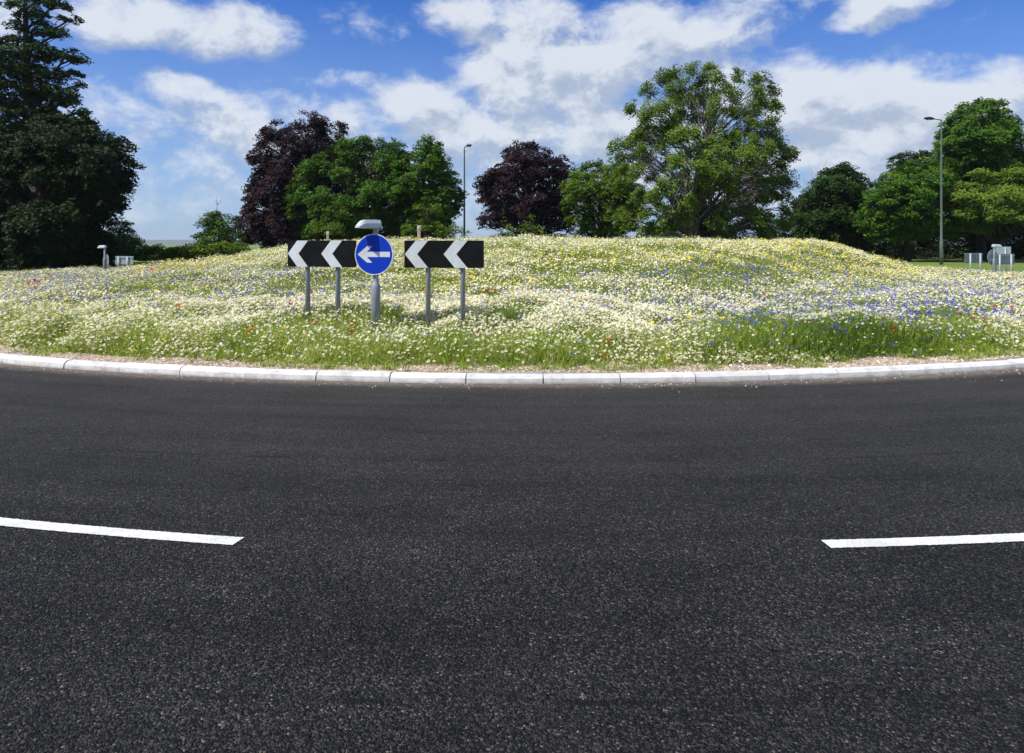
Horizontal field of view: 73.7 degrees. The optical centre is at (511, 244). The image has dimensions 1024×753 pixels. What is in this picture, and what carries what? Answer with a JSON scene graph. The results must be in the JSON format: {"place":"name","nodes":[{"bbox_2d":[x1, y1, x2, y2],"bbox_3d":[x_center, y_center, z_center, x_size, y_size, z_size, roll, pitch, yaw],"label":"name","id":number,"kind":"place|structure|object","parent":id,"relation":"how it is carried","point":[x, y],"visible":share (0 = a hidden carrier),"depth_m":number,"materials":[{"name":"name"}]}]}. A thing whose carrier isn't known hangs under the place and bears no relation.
{"place":"outdoors","nodes":[
{"label":"outdoors","id":0,"kind":"place"},
{"bbox_2d":[0,272,1023,752],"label":"road","id":1,"kind":"structure","parent":0,"point":[528,568],"depth_m":3.47,"materials":[{"name":"black asphalt"}]},
{"bbox_2d":[0,517,243,544],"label":"road marking","id":2,"kind":"object","parent":1,"relation":"on","point":[134,533],"visible":1,"depth_m":3.88,"materials":[{"name":"paint"}]},
{"bbox_2d":[463,144,471,239],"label":"street lamp","id":3,"kind":"object","parent":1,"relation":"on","point":[468,145],"visible":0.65,"depth_m":55.94,"materials":[{"name":"grey metal"}]},
{"bbox_2d":[0,353,1023,383],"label":"kerb","id":4,"kind":"structure","parent":1,"relation":"on","point":[511,378],"depth_m":8.33,"materials":[{"name":"concrete"}]},
{"bbox_2d":[822,533,1023,547],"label":"road marking","id":5,"kind":"object","parent":1,"relation":"on","point":[935,540],"visible":1,"depth_m":3.78,"materials":[{"name":"paint"}]},
{"bbox_2d":[0,252,1023,372],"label":"island ground","id":6,"kind":"structure","parent":0,"point":[430,367],"depth_m":8.84,"materials":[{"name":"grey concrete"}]},
{"bbox_2d":[97,245,108,270],"bbox_3d":[-17.465,0.777,29.149,0.600,1.527,0.318,0,0,42],"label":"round sign","id":7,"kind":"object","parent":6,"relation":"on","point":[105,261],"visible":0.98,"depth_m":29.15,"materials":[{"name":"metal"}]},
{"bbox_2d":[115,256,133,267],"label":"chevron sign","id":8,"kind":"object","parent":6,"relation":"on","point":[124,260],"visible":0.71,"depth_m":29.98,"materials":[{"name":"metal"}]},
{"bbox_2d":[288,240,356,327],"bbox_3d":[-2.863,0.756,10.364,1.200,1.648,0.113,0,0,18],"label":"chevron sign","id":9,"kind":"object","parent":6,"relation":"on","point":[336,254],"visible":0.92,"depth_m":10.30,"materials":[{"name":"metal"}]},
{"bbox_2d":[311,198,351,239],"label":"sapling","id":10,"kind":"object","parent":6,"relation":"on","point":[332,231],"visible":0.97,"depth_m":41.80,"materials":[{"name":"green plant"}]},
{"bbox_2d":[355,220,392,341],"bbox_3d":[-2.006,0.607,9.924,0.543,1.947,0.283,0,0,-13],"label":"round sign","id":11,"kind":"object","parent":6,"relation":"on","point":[374,254],"visible":0.98,"depth_m":9.92,"materials":[{"name":"metal"}]},
{"bbox_2d":[417,226,420,240],"bbox_3d":[-2.926,-0.157,21.500,0.095,0.906,0.095,0,0,-17],"label":"marker stake","id":12,"kind":"object","parent":6,"relation":"on","point":[419,231],"visible":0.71,"depth_m":21.46,"materials":[{"name":"grey"}]},
{"bbox_2d":[400,192,451,238],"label":"sapling","id":13,"kind":"object","parent":6,"relation":"on","point":[426,228],"visible":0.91,"depth_m":41.94,"materials":[{"name":"green plant"}]},
{"bbox_2d":[404,240,483,337],"bbox_3d":[-0.989,0.757,10.027,1.200,1.645,0.113,0,0,10],"label":"chevron sign","id":14,"kind":"object","parent":6,"relation":"on","point":[462,255],"visible":0.91,"depth_m":9.98,"materials":[{"name":"metal"}]},
{"bbox_2d":[442,223,471,238],"bbox_3d":[-3.250,0.221,39.897,1.702,2.959,1.206,0,0,13],"label":"sapling","id":15,"kind":"object","parent":6,"relation":"on","point":[455,230],"visible":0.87,"depth_m":39.90,"materials":[{"name":"green plant"}]},
{"bbox_2d":[495,217,521,235],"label":"sapling","id":16,"kind":"object","parent":6,"relation":"on","point":[508,229],"visible":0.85,"depth_m":40.02,"materials":[{"name":"green plant"}]},
{"bbox_2d":[0,231,1022,365],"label":"dry grass","id":17,"kind":"structure","parent":6,"relation":"on","point":[152,346],"depth_m":12.81,"materials":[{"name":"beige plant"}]},
{"bbox_2d":[0,233,1023,365],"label":"meadow foliage","id":18,"kind":"object","parent":6,"relation":"on","point":[869,336],"visible":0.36,"depth_m":10.01,"materials":[{"name":"plant"}]},
{"bbox_2d":[0,233,1023,365],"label":"white daisies","id":19,"kind":"object","parent":6,"relation":"on","point":[475,299],"visible":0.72,"depth_m":11.35,"materials":[{"name":"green plant"}]},
{"bbox_2d":[0,233,1023,365],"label":"cream seed heads","id":20,"kind":"object","parent":6,"relation":"on","point":[487,239],"visible":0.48,"depth_m":15.41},
{"bbox_2d":[0,234,1023,361],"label":"blue cornflowers","id":21,"kind":"object","parent":6,"relation":"on","point":[857,292],"visible":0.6,"depth_m":13.13,"materials":[{"name":"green plant"}]},
{"bbox_2d":[0,335,1023,371],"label":"kerbside weeds","id":22,"kind":"object","parent":6,"relation":"on","point":[462,365],"visible":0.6,"depth_m":8.77,"materials":[{"name":"green plant"}]},
{"bbox_2d":[0,342,1023,388],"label":"gravel","id":23,"kind":"structure","parent":6,"relation":"on","point":[647,370],"depth_m":8.77,"materials":[{"name":"grey gravel"}]},
{"bbox_2d":[8,236,1022,358],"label":"yellow marigolds","id":24,"kind":"object","parent":6,"relation":"on","point":[831,256],"visible":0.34,"depth_m":16.81,"materials":[{"name":"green plant"}]},
{"bbox_2d":[519,215,544,234],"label":"sapling","id":25,"kind":"object","parent":6,"relation":"on","point":[539,228],"visible":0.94,"depth_m":40.03,"materials":[{"name":"green plant"}]},
{"bbox_2d":[965,253,982,274],"bbox_3d":[18.483,0.954,27.258,1.200,1.271,0.118,0,0,-27],"label":"chevron sign","id":26,"kind":"object","parent":6,"relation":"on","point":[970,258],"visible":0.79,"depth_m":27.29,"materials":[{"name":"metal"}]},
{"bbox_2d":[987,244,1001,271],"bbox_3d":[18.805,0.757,26.575,0.606,1.567,0.230,0,0,-22],"label":"round sign","id":27,"kind":"object","parent":6,"relation":"on","point":[990,256],"visible":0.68,"depth_m":26.58,"materials":[{"name":"metal"}]},
{"bbox_2d":[996,247,1010,271],"bbox_3d":[19.809,0.805,27.572,0.550,1.470,0.080,0,0,40],"label":"plate sign","id":28,"kind":"object","parent":6,"relation":"on","point":[1004,250],"visible":0.48,"depth_m":27.51,"materials":[{"name":"metal"}]},
{"bbox_2d":[994,254,1014,272],"bbox_3d":[18.705,0.964,25.857,1.200,1.253,0.118,0,0,-24],"label":"chevron sign","id":29,"kind":"object","parent":6,"relation":"on","point":[999,259],"visible":0.86,"depth_m":25.88,"materials":[{"name":"metal"}]},
{"bbox_2d":[0,245,1023,272],"bbox_3d":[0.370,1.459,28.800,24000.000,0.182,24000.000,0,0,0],"label":"ground","id":30,"kind":"structure","parent":0,"point":[959,263],"depth_m":48.49,"materials":[{"name":"green plant"}]},
{"bbox_2d":[0,0,101,264],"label":"tall tree","id":31,"kind":"object","parent":30,"relation":"on","point":[32,74],"visible":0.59,"depth_m":46.53,"materials":[{"name":"green plant"}]},
{"bbox_2d":[0,112,146,270],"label":"broad tree","id":32,"kind":"object","parent":30,"relation":"on","point":[70,202],"visible":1,"depth_m":38.95,"materials":[{"name":"green plant"}]},
{"bbox_2d":[105,216,151,261],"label":"roadside bush","id":33,"kind":"object","parent":30,"relation":"on","point":[128,248],"visible":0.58,"depth_m":51.83,"materials":[{"name":"green plant"}]},
{"bbox_2d":[133,240,250,262],"bbox_3d":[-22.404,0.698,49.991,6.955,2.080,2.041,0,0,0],"label":"hedge","id":34,"kind":"object","parent":30,"relation":"on","point":[223,247],"visible":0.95,"depth_m":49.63,"materials":[{"name":"green plant"}]},
{"bbox_2d":[190,199,246,246],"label":"tree","id":35,"kind":"object","parent":30,"relation":"on","point":[219,233],"visible":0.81,"depth_m":55.50,"materials":[{"name":"green plant"}]},
{"bbox_2d":[229,110,351,247],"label":"copper beech","id":36,"kind":"object","parent":30,"relation":"on","point":[271,173],"visible":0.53,"depth_m":57.72,"materials":[{"name":"purple plant"}]},
{"bbox_2d":[237,226,452,248],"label":"hedge","id":37,"kind":"object","parent":30,"relation":"on","point":[446,237],"visible":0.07,"depth_m":65.60,"materials":[{"name":"green plant"}]},
{"bbox_2d":[283,134,413,239],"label":"round tree","id":38,"kind":"object","parent":30,"relation":"on","point":[357,198],"visible":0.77,"depth_m":53.33,"materials":[{"name":"green plant"}]},
{"bbox_2d":[385,134,469,239],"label":"pointed tree","id":39,"kind":"object","parent":30,"relation":"on","point":[431,167],"visible":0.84,"depth_m":51.23,"materials":[{"name":"green plant"}]},
{"bbox_2d":[470,139,579,238],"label":"copper beech","id":40,"kind":"object","parent":30,"relation":"on","point":[529,175],"visible":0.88,"depth_m":59.22,"materials":[{"name":"purple plant"}]},
{"bbox_2d":[557,156,650,238],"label":"light tree","id":41,"kind":"object","parent":30,"relation":"on","point":[584,193],"visible":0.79,"depth_m":55.34,"materials":[{"name":"green plant"}]},
{"bbox_2d":[489,230,787,240],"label":"hedge","id":42,"kind":"object","parent":30,"relation":"on","point":[622,237],"visible":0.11,"depth_m":67.54,"materials":[{"name":"green plant"}]},
{"bbox_2d":[605,60,801,239],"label":"open tree","id":43,"kind":"object","parent":30,"relation":"on","point":[691,212],"visible":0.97,"depth_m":47.60,"materials":[{"name":"green plant"}]},
{"bbox_2d":[787,161,881,253],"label":"rounded tree","id":44,"kind":"object","parent":30,"relation":"on","point":[827,208],"visible":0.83,"depth_m":60.17,"materials":[{"name":"green plant"}]},
{"bbox_2d":[776,221,1023,259],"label":"hedge","id":45,"kind":"object","parent":30,"relation":"on","point":[896,249],"visible":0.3,"depth_m":65.82,"materials":[{"name":"green plant"}]},
{"bbox_2d":[872,149,932,258],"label":"flat topped tree","id":46,"kind":"object","parent":30,"relation":"on","point":[901,161],"visible":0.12,"depth_m":65.81,"materials":[{"name":"green plant"}]},
{"bbox_2d":[852,155,969,260],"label":"spreading tree","id":47,"kind":"object","parent":30,"relation":"on","point":[907,212],"visible":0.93,"depth_m":55.57,"materials":[{"name":"green plant"}]},
{"bbox_2d":[924,117,942,264],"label":"street lamp","id":48,"kind":"object","parent":30,"relation":"on","point":[941,222],"visible":0.98,"depth_m":47.94,"materials":[{"name":"grey metal"}]},
{"bbox_2d":[925,97,1023,259],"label":"chestnut tree","id":49,"kind":"object","parent":30,"relation":"on","point":[972,140],"visible":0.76,"depth_m":59.93,"materials":[{"name":"green plant"}]},
{"bbox_2d":[933,167,1023,261],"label":"tree","id":50,"kind":"object","parent":30,"relation":"on","point":[993,213],"visible":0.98,"depth_m":54.53,"materials":[{"name":"green plant"}]},
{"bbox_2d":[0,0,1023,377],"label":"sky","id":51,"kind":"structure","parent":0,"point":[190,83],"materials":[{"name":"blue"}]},
{"bbox_2d":[126,239,1022,244],"bbox_3d":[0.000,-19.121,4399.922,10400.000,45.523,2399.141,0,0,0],"label":"hills","id":52,"kind":"structure","parent":0,"point":[168,242],"depth_m":4297.40,"materials":[{"name":"green plant"}]}
]}

